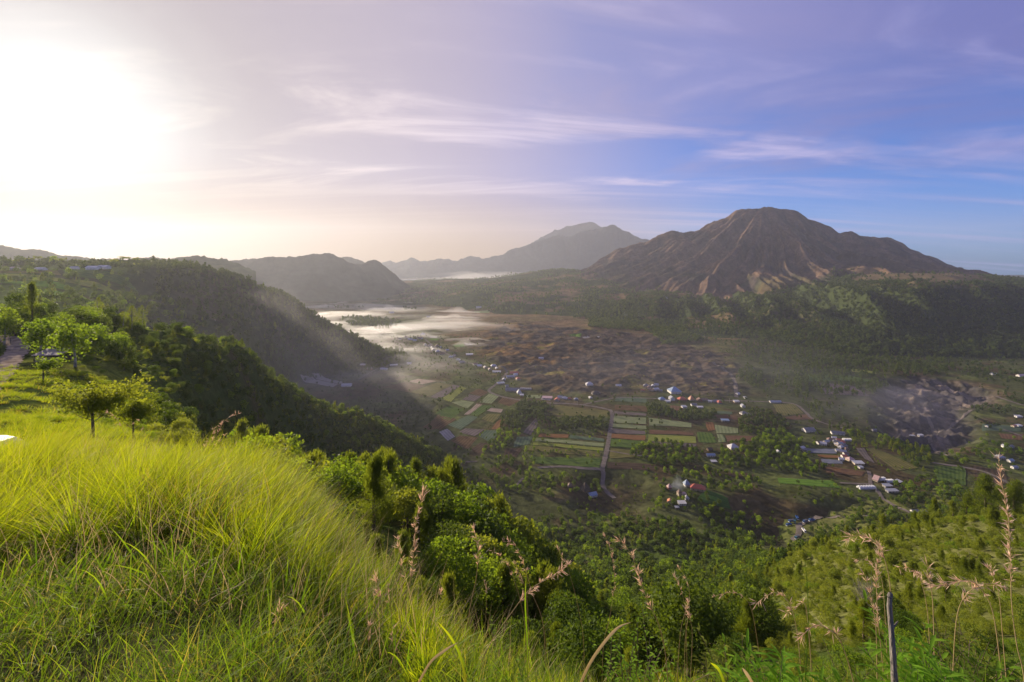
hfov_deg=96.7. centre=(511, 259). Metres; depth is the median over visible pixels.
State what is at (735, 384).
road
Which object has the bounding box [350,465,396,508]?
broadleaf tree
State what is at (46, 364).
wispy tree
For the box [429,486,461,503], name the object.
broadleaf tree
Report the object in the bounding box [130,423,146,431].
shrub
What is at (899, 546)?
shrub
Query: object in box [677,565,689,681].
grass stalk
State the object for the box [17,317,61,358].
broadleaf tree
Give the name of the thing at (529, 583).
grass stalk
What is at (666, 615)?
broadleaf tree
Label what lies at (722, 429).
field
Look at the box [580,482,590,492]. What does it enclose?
house
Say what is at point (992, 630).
shrub
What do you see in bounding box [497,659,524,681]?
leafy plant
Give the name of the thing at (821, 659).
slope grass
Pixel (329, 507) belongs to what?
broadleaf tree
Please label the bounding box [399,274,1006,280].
water
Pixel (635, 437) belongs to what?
field
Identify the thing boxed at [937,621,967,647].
shrub
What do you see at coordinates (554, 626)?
feathery tree
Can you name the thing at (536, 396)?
field
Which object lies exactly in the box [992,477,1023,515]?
feathery tree
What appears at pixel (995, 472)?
field
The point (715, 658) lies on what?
leafy bush
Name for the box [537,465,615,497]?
road
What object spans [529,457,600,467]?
field
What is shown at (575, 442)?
field
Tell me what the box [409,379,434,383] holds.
field
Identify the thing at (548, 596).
feathery tree
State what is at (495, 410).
field
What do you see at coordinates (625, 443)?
field
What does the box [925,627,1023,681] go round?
leafy plant
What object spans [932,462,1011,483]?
road
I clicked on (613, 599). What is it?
broadleaf tree
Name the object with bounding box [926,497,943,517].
feathery tree
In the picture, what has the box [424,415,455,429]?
field
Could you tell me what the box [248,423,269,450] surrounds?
feathery tree
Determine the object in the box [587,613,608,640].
broadleaf tree
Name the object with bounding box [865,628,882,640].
shrub
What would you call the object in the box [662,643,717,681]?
leafy plant
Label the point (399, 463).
broadleaf tree
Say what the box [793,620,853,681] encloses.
grass stalk
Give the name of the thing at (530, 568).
broadleaf tree
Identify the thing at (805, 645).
shrub
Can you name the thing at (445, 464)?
feathery tree
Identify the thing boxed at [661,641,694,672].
feathery tree
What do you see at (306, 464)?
broadleaf tree
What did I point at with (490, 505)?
feathery tree
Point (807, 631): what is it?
grass stalk
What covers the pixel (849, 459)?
house
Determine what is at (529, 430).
field
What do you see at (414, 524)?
grass stalk
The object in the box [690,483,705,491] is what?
house
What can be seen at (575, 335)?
field
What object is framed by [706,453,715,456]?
house
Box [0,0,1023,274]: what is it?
sky
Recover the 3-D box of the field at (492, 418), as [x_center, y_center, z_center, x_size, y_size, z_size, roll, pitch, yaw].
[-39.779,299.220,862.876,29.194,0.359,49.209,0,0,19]
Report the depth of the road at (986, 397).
987.45 m
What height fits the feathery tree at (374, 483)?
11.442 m
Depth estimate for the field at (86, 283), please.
718.57 m
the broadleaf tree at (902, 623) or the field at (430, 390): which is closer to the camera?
the broadleaf tree at (902, 623)
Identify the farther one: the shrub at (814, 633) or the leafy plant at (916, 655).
the shrub at (814, 633)
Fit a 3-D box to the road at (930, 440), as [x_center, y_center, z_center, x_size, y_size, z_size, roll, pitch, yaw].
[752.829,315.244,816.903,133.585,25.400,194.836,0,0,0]
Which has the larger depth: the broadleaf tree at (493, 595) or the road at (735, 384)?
the road at (735, 384)
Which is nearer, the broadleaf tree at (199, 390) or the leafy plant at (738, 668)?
the leafy plant at (738, 668)
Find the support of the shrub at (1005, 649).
on the hillside
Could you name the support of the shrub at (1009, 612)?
on the hillside
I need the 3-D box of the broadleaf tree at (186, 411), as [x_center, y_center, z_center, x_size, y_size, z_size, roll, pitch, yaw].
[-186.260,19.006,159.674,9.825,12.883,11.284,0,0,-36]
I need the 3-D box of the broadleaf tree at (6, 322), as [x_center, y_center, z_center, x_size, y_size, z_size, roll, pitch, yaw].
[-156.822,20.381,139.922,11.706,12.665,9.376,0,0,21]
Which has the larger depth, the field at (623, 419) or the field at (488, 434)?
the field at (623, 419)
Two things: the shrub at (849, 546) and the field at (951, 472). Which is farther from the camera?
the field at (951, 472)
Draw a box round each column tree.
[92,297,105,313]
[114,311,128,327]
[126,305,138,329]
[135,305,147,327]
[343,304,998,429]
[347,307,1006,429]
[851,429,931,466]
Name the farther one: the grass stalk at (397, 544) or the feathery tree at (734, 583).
the feathery tree at (734, 583)
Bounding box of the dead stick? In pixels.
[887,591,898,681]
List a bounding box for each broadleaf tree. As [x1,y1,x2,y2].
[0,255,1022,594]
[0,256,1023,433]
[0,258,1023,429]
[0,265,1023,594]
[0,299,889,625]
[0,301,980,645]
[0,306,25,344]
[1,305,994,667]
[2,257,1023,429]
[3,266,1023,591]
[4,291,33,309]
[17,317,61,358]
[26,267,1021,589]
[26,272,999,594]
[27,310,759,619]
[29,302,979,626]
[33,304,830,618]
[52,294,59,300]
[143,349,1023,613]
[167,416,195,437]
[168,411,1023,581]
[195,437,1023,609]
[220,427,251,450]
[232,433,301,484]
[243,436,380,527]
[262,442,304,469]
[271,431,304,457]
[282,456,321,492]
[309,455,366,516]
[312,492,1023,680]
[313,496,345,519]
[316,461,333,490]
[322,495,364,547]
[327,451,345,463]
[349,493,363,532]
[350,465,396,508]
[350,481,393,516]
[380,455,404,485]
[380,562,418,603]
[386,465,428,526]
[391,486,427,535]
[412,476,453,509]
[418,519,474,565]
[419,533,498,620]
[420,576,456,616]
[422,489,464,534]
[426,545,448,581]
[427,497,449,528]
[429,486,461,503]
[431,479,457,494]
[438,609,463,633]
[449,522,473,539]
[450,489,484,533]
[452,532,498,581]
[453,490,494,534]
[458,498,487,524]
[459,551,524,638]
[463,481,489,505]
[469,481,495,500]
[482,497,512,526]
[485,510,510,540]
[488,560,533,636]
[488,615,544,671]
[490,542,533,624]
[491,526,537,564]
[507,515,549,555]
[511,515,539,541]
[520,559,538,592]
[523,538,557,570]
[533,590,592,673]
[535,651,556,678]
[538,593,594,670]
[543,515,550,524]
[544,607,628,681]
[546,555,571,573]
[549,558,579,593]
[555,581,569,591]
[559,567,595,608]
[567,561,594,586]
[570,589,588,617]
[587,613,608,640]
[593,615,639,676]
[608,513,614,522]
[610,603,678,679]
[628,585,678,677]
[638,519,645,526]
[642,564,738,677]
[660,584,734,674]
[676,623,708,676]
[683,519,690,528]
[686,620,929,667]
[703,635,740,681]
[715,598,766,651]
[727,582,788,655]
[727,632,762,669]
[737,583,766,604]
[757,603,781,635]
[867,587,904,631]
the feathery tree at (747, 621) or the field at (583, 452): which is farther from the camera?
the field at (583, 452)
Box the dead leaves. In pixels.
[0,455,668,681]
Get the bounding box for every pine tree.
[899,581,917,610]
[935,578,955,603]
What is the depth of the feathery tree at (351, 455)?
80.66 m
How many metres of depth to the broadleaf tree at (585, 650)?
14.31 m
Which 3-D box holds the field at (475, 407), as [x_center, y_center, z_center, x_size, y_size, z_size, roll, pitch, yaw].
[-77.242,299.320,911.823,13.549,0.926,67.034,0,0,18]
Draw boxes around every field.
[0,270,60,274]
[0,280,67,289]
[5,274,115,292]
[44,290,90,300]
[62,269,137,291]
[301,375,336,386]
[311,373,343,383]
[359,373,392,384]
[386,383,424,391]
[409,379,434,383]
[411,383,451,395]
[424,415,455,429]
[432,385,458,397]
[436,405,463,419]
[440,429,454,439]
[443,386,465,401]
[448,416,476,429]
[451,435,477,448]
[452,400,473,407]
[460,428,483,435]
[462,394,480,400]
[464,404,480,414]
[470,389,487,395]
[471,405,490,415]
[472,443,492,454]
[474,310,489,312]
[480,394,498,403]
[480,430,496,441]
[482,414,500,422]
[487,408,502,412]
[492,419,503,428]
[498,396,519,405]
[504,448,521,457]
[514,437,531,446]
[524,418,539,434]
[526,395,540,397]
[529,446,601,456]
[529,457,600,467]
[533,442,602,450]
[535,438,603,446]
[538,434,568,437]
[552,405,608,416]
[568,333,580,336]
[570,435,603,440]
[607,462,655,470]
[610,439,642,447]
[610,448,634,457]
[611,434,645,439]
[612,428,645,433]
[613,424,645,428]
[614,411,645,415]
[614,416,645,423]
[615,398,646,402]
[615,405,646,411]
[647,434,695,442]
[649,418,691,426]
[649,430,692,434]
[652,441,695,446]
[670,405,682,410]
[697,432,715,442]
[697,489,729,508]
[705,411,731,413]
[705,422,715,430]
[714,415,737,419]
[715,425,737,432]
[717,434,725,441]
[723,471,753,479]
[725,435,752,441]
[773,404,802,415]
[778,478,839,487]
[785,414,811,419]
[807,374,872,380]
[807,448,836,453]
[817,454,839,457]
[820,383,868,395]
[821,459,842,463]
[826,466,864,475]
[856,448,873,462]
[867,448,917,470]
[934,466,965,484]
[973,465,1008,483]
[982,424,1020,431]
[998,433,1023,440]
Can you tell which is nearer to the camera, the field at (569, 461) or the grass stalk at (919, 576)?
the grass stalk at (919, 576)
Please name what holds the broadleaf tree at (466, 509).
on the hillside
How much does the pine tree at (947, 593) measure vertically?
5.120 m
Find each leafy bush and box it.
[692,625,776,681]
[917,607,1021,680]
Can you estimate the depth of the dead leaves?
4.08 m
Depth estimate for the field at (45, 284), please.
659.01 m
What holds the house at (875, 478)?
on the ground at (942, 400)
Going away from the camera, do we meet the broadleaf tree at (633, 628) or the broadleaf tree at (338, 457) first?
the broadleaf tree at (633, 628)
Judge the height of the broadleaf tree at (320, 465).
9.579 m
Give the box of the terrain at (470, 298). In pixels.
[371,269,1023,357]
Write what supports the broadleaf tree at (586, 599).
on the hillside
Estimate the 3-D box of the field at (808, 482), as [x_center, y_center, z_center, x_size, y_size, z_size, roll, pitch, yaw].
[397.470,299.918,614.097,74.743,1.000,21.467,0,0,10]
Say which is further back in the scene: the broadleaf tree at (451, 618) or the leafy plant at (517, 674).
the broadleaf tree at (451, 618)
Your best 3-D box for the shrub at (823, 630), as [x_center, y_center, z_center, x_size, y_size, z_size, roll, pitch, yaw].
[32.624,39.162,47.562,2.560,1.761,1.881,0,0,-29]
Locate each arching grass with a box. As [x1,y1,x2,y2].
[418,643,456,681]
[438,622,466,681]
[525,583,527,681]
[580,622,630,681]
[711,663,724,681]
[742,668,752,681]
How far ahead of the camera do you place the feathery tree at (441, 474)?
103.73 m
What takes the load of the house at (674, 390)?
on the ground at (942, 400)
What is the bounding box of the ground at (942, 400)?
[298,300,1023,550]
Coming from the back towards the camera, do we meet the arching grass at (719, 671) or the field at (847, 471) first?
the field at (847, 471)
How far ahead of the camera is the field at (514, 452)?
712.87 m
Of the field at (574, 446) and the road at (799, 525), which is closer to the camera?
the road at (799, 525)
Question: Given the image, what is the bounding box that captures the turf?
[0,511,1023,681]
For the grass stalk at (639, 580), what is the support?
on the hillside
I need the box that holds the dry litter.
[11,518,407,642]
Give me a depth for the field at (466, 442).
755.69 m
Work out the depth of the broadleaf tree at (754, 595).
53.35 m
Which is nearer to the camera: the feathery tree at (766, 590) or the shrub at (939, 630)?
the shrub at (939, 630)
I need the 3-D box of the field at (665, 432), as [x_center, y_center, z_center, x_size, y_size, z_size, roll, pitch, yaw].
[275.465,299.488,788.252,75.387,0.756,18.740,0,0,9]
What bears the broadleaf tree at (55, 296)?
on the hill at (147, 287)
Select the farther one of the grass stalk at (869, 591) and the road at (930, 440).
the road at (930, 440)
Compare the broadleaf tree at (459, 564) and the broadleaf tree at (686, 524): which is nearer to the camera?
the broadleaf tree at (459, 564)
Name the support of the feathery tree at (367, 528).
on the hillside
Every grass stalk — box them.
[205,411,239,451]
[266,601,286,637]
[365,621,374,679]
[371,570,382,633]
[384,583,391,630]
[390,625,395,681]
[393,535,404,615]
[400,485,429,615]
[413,587,442,670]
[468,523,482,631]
[474,558,571,681]
[483,580,489,674]
[489,548,526,656]
[502,536,545,665]
[512,561,528,668]
[556,545,584,679]
[602,533,615,670]
[613,536,667,681]
[672,571,686,647]
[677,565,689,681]
[677,598,688,677]
[686,610,691,681]
[715,589,762,681]
[749,588,801,681]
[779,597,811,681]
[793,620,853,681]
[804,564,808,681]
[841,528,893,621]
[852,557,887,673]
[858,567,878,679]
[871,542,892,680]
[894,564,929,645]
[921,554,934,654]
[922,574,1001,677]
[952,580,1005,679]
[982,563,1005,676]
[989,450,1023,680]
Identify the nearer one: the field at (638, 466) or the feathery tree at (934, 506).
the feathery tree at (934, 506)
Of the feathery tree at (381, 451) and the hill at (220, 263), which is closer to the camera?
the feathery tree at (381, 451)
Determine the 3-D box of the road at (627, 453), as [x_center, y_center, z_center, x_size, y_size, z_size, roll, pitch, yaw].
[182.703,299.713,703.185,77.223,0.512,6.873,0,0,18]
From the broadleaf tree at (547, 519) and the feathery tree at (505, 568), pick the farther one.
the broadleaf tree at (547, 519)
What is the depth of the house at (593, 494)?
596.82 m
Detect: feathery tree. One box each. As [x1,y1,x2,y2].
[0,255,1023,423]
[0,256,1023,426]
[1,269,976,590]
[11,272,1023,588]
[19,281,1022,611]
[123,319,999,661]
[142,327,1021,614]
[233,417,250,445]
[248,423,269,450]
[249,425,269,440]
[273,434,283,444]
[299,451,321,483]
[311,447,323,467]
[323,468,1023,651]
[341,449,358,470]
[347,449,405,535]
[351,484,388,537]
[356,518,385,557]
[359,450,369,464]
[361,532,395,576]
[372,446,386,455]
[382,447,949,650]
[382,451,410,523]
[389,528,429,588]
[395,557,425,601]
[406,454,426,487]
[408,502,430,548]
[410,585,427,610]
[415,575,431,607]
[419,463,442,494]
[434,569,796,669]
[436,468,447,482]
[440,455,465,488]
[443,454,473,500]
[484,558,529,649]
[486,500,495,512]
[490,489,523,534]
[516,630,551,679]
[523,590,543,631]
[524,562,573,633]
[531,558,550,630]
[532,588,566,628]
[543,618,581,675]
[545,538,571,572]
[615,643,640,679]
[622,599,658,673]
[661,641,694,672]
[719,586,736,627]
[724,573,733,582]
[725,581,741,608]
[731,595,764,648]
[761,586,781,614]
[849,598,878,643]
[874,514,889,529]
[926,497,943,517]
[945,500,958,516]
[956,472,1009,515]
[957,491,978,514]
[987,485,1017,513]
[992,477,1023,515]
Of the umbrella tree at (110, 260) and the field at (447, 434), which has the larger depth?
the umbrella tree at (110, 260)
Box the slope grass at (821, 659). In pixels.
[719,637,1023,681]
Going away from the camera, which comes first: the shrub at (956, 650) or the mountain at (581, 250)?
the shrub at (956, 650)
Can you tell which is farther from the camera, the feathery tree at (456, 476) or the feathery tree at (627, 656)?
the feathery tree at (456, 476)
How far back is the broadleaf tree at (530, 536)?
95.76 m
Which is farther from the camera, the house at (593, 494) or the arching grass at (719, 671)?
the house at (593, 494)
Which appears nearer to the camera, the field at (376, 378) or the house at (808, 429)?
the house at (808, 429)
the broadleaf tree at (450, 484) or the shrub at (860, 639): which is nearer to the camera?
the shrub at (860, 639)
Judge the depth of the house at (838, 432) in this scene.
784.21 m
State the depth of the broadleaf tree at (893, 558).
146.96 m
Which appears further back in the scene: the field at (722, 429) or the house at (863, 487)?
the field at (722, 429)
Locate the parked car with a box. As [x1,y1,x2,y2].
[0,435,26,451]
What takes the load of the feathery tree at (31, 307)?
on the hillside
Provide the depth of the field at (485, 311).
2635.18 m
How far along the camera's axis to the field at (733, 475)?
633.81 m
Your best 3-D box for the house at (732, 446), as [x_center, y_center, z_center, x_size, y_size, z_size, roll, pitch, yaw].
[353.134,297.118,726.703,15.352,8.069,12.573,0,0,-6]
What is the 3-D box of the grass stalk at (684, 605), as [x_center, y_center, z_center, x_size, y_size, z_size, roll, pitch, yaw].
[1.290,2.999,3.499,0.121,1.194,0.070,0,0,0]
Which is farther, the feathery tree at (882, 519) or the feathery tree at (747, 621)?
the feathery tree at (882, 519)
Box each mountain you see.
[382,225,648,277]
[534,222,601,241]
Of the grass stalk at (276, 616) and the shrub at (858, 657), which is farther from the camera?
the shrub at (858, 657)
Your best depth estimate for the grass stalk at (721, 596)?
3.60 m
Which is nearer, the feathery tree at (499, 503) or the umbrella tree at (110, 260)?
the feathery tree at (499, 503)
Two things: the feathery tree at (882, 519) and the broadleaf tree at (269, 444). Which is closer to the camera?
the broadleaf tree at (269, 444)
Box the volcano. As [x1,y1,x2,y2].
[576,207,993,303]
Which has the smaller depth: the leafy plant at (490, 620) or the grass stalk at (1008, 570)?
the grass stalk at (1008, 570)
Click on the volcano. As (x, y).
(762, 250)
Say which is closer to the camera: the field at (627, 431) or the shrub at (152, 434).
the shrub at (152, 434)
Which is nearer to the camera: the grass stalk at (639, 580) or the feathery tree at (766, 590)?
the grass stalk at (639, 580)
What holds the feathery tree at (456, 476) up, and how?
on the hillside
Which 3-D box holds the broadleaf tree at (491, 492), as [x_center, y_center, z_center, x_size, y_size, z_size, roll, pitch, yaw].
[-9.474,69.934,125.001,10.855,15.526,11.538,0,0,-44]
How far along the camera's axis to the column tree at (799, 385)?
1184.16 m
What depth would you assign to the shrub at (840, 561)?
118.61 m
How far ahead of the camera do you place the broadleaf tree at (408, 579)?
24.40 m
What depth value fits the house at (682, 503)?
559.25 m
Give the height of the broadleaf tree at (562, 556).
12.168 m
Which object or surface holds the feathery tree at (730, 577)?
on the hillside
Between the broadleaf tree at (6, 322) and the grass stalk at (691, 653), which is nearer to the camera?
the grass stalk at (691, 653)
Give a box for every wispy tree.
[32,353,63,379]
[37,369,156,440]
[108,387,162,438]
[153,423,200,447]
[202,435,231,454]
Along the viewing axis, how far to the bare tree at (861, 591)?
62.20 m
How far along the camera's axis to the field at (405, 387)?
1071.89 m
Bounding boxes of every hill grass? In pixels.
[0,364,157,441]
[0,409,163,450]
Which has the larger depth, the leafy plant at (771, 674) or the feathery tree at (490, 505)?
the feathery tree at (490, 505)
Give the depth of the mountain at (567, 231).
9663.62 m
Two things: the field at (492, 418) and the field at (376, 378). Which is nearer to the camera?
the field at (492, 418)
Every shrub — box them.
[9,328,1023,634]
[29,346,1023,635]
[31,415,698,681]
[49,340,1023,627]
[50,317,1023,630]
[53,351,1023,618]
[70,408,86,416]
[71,415,815,681]
[80,413,1023,681]
[122,422,1023,681]
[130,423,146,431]
[180,447,1023,681]
[193,337,797,567]
[194,339,808,559]
[764,637,780,651]
[764,646,782,660]
[777,631,793,647]
[778,648,809,674]
[780,655,808,676]
[784,646,808,663]
[793,635,817,648]
[795,641,817,661]
[809,628,825,642]
[812,626,830,638]
[814,635,839,651]
[816,627,844,643]
[826,642,873,670]
[847,629,867,643]
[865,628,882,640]
[887,627,928,655]
[906,630,957,664]
[908,610,927,624]
[914,615,947,638]
[917,611,937,623]
[928,637,967,663]
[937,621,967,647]
[943,604,964,619]
[945,611,955,623]
[954,620,999,656]
[964,620,992,634]
[976,623,998,639]
[981,637,1013,655]
[992,612,1006,620]
[995,618,1014,629]
[996,620,1017,634]
[1000,639,1023,652]
[1004,610,1023,624]
[1010,594,1023,605]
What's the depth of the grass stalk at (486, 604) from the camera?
3.90 m
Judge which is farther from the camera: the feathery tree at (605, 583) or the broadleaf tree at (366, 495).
the feathery tree at (605, 583)
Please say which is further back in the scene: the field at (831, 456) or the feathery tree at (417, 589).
the field at (831, 456)
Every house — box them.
[34,267,47,269]
[69,266,80,268]
[85,266,102,269]
[98,265,110,268]
[341,383,351,386]
[505,387,519,391]
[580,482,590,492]
[587,491,597,497]
[667,386,681,393]
[676,489,682,495]
[677,396,686,400]
[677,500,686,505]
[682,479,689,486]
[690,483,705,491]
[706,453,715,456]
[727,443,738,449]
[769,400,781,402]
[801,427,815,432]
[830,430,845,434]
[845,457,854,461]
[851,460,864,464]
[856,485,876,489]
[872,475,880,481]
[881,483,892,487]
[884,479,893,482]
[884,488,898,492]
[993,454,1005,459]
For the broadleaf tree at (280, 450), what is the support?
on the hillside
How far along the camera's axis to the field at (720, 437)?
763.43 m
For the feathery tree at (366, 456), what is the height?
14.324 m
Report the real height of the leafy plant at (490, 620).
0.535 m
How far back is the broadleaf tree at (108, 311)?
183.44 m
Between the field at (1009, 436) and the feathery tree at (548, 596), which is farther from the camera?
the field at (1009, 436)
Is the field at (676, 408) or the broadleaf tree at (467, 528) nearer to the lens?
the broadleaf tree at (467, 528)
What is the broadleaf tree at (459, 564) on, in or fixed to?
on the hillside
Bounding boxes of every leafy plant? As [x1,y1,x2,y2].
[458,611,523,675]
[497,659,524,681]
[589,602,715,681]
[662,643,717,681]
[709,633,799,681]
[713,629,865,681]
[803,638,881,681]
[854,634,970,681]
[858,589,1023,681]
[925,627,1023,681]
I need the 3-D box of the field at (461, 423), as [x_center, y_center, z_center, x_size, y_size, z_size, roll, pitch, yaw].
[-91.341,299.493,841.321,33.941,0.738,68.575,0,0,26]
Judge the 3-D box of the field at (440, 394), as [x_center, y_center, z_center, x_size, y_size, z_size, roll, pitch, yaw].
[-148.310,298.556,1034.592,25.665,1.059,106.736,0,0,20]
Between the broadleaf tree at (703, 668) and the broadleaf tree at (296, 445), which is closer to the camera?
the broadleaf tree at (703, 668)
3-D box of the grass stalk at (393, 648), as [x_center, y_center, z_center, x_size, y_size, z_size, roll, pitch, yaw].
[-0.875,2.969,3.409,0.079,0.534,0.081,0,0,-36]
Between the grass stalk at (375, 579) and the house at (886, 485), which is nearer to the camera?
the grass stalk at (375, 579)
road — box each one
[0,335,29,389]
[359,364,403,378]
[425,339,613,470]
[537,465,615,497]
[585,397,845,428]
[605,450,655,456]
[712,362,737,396]
[790,515,839,540]
[840,482,909,516]
[866,470,872,484]
[920,414,948,454]
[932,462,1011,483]
[938,410,971,432]
[982,396,1022,404]
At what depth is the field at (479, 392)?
1023.50 m
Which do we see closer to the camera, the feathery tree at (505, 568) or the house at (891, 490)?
the feathery tree at (505, 568)
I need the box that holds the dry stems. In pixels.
[0,422,561,675]
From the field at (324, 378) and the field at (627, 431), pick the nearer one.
the field at (627, 431)
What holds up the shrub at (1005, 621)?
on the hillside
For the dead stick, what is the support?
on the hillside
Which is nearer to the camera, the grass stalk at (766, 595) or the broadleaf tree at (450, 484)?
the grass stalk at (766, 595)
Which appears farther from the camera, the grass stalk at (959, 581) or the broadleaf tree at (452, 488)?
the broadleaf tree at (452, 488)
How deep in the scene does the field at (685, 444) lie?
738.80 m
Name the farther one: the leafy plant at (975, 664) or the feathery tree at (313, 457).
the feathery tree at (313, 457)
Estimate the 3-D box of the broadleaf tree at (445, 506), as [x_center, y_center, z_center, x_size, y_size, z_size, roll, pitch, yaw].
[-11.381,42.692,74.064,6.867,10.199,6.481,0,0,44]
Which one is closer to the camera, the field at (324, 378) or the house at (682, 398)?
the house at (682, 398)
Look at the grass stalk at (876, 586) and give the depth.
3.10 m
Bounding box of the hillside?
[0,318,1023,681]
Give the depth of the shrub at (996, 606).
49.03 m
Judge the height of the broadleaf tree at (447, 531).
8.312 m
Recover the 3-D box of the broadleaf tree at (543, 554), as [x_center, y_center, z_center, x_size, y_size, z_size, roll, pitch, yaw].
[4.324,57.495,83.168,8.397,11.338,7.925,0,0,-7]
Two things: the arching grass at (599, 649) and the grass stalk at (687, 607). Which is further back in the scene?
the grass stalk at (687, 607)
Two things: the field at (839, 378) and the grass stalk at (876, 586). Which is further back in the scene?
the field at (839, 378)
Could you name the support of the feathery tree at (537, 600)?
on the hillside
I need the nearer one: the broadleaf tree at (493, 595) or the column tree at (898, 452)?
the broadleaf tree at (493, 595)
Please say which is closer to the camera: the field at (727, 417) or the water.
the field at (727, 417)
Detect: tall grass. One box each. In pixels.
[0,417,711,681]
[32,425,279,467]
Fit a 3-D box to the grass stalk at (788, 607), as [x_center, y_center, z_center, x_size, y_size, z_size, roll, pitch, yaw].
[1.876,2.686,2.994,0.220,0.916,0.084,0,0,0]
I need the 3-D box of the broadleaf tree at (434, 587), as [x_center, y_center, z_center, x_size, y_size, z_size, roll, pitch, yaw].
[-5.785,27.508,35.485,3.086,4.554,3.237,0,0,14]
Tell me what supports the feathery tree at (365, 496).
on the hillside
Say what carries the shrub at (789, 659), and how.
on the hillside
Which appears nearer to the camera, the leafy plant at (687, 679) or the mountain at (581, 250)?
the leafy plant at (687, 679)
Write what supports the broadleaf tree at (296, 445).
on the hillside
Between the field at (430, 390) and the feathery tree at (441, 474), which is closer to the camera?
the feathery tree at (441, 474)
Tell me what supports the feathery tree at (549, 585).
on the hillside
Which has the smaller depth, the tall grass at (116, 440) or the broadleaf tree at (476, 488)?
the tall grass at (116, 440)
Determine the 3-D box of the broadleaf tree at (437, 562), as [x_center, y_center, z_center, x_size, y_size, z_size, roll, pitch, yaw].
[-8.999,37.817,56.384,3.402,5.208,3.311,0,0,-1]
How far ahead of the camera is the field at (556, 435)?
776.68 m
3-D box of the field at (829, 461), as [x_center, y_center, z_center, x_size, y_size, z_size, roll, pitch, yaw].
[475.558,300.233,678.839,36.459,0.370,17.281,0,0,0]
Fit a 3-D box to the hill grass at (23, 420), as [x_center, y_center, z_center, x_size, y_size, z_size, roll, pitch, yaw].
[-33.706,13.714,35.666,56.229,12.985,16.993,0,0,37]
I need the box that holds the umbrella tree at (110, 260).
[12,256,139,264]
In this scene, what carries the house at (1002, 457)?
on the ground at (942, 400)
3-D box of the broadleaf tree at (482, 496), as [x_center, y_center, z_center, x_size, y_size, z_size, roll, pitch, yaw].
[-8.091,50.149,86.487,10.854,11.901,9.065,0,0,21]
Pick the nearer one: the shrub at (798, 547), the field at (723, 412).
the shrub at (798, 547)
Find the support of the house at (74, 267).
on the hill at (147, 287)
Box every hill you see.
[0,245,89,260]
[0,262,414,385]
[76,255,255,280]
[231,253,411,301]
[342,257,364,263]
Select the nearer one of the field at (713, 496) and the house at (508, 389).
the field at (713, 496)
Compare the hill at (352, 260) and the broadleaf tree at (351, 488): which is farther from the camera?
the hill at (352, 260)
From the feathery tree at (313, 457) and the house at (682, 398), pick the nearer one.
the feathery tree at (313, 457)
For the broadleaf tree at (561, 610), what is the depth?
41.63 m
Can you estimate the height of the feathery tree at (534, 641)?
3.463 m
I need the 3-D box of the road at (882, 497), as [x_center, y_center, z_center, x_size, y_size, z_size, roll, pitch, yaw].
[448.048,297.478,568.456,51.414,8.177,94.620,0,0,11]
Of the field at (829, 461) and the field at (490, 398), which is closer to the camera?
the field at (829, 461)
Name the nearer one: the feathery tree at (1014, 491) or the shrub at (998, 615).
the shrub at (998, 615)
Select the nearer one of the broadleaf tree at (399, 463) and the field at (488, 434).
the broadleaf tree at (399, 463)
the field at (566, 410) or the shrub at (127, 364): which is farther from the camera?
the field at (566, 410)
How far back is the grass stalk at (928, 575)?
3.20 m
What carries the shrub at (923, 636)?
on the hillside
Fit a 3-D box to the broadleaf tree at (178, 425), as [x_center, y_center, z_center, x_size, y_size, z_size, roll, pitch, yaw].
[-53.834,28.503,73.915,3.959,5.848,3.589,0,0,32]
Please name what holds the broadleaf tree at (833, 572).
on the hillside
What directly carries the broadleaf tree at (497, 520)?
on the hillside
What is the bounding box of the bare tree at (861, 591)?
[843,556,882,602]
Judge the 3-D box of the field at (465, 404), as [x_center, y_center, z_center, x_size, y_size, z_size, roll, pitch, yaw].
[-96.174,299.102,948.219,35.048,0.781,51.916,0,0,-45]
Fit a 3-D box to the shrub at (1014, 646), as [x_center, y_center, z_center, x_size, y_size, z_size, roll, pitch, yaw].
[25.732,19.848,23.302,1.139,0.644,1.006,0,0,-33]
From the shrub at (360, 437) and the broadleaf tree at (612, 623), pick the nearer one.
the broadleaf tree at (612, 623)
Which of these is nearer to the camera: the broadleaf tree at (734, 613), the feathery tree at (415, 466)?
the broadleaf tree at (734, 613)
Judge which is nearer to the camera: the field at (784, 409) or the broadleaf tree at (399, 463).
the broadleaf tree at (399, 463)
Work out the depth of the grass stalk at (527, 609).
4.40 m
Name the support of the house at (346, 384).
on the ground at (942, 400)

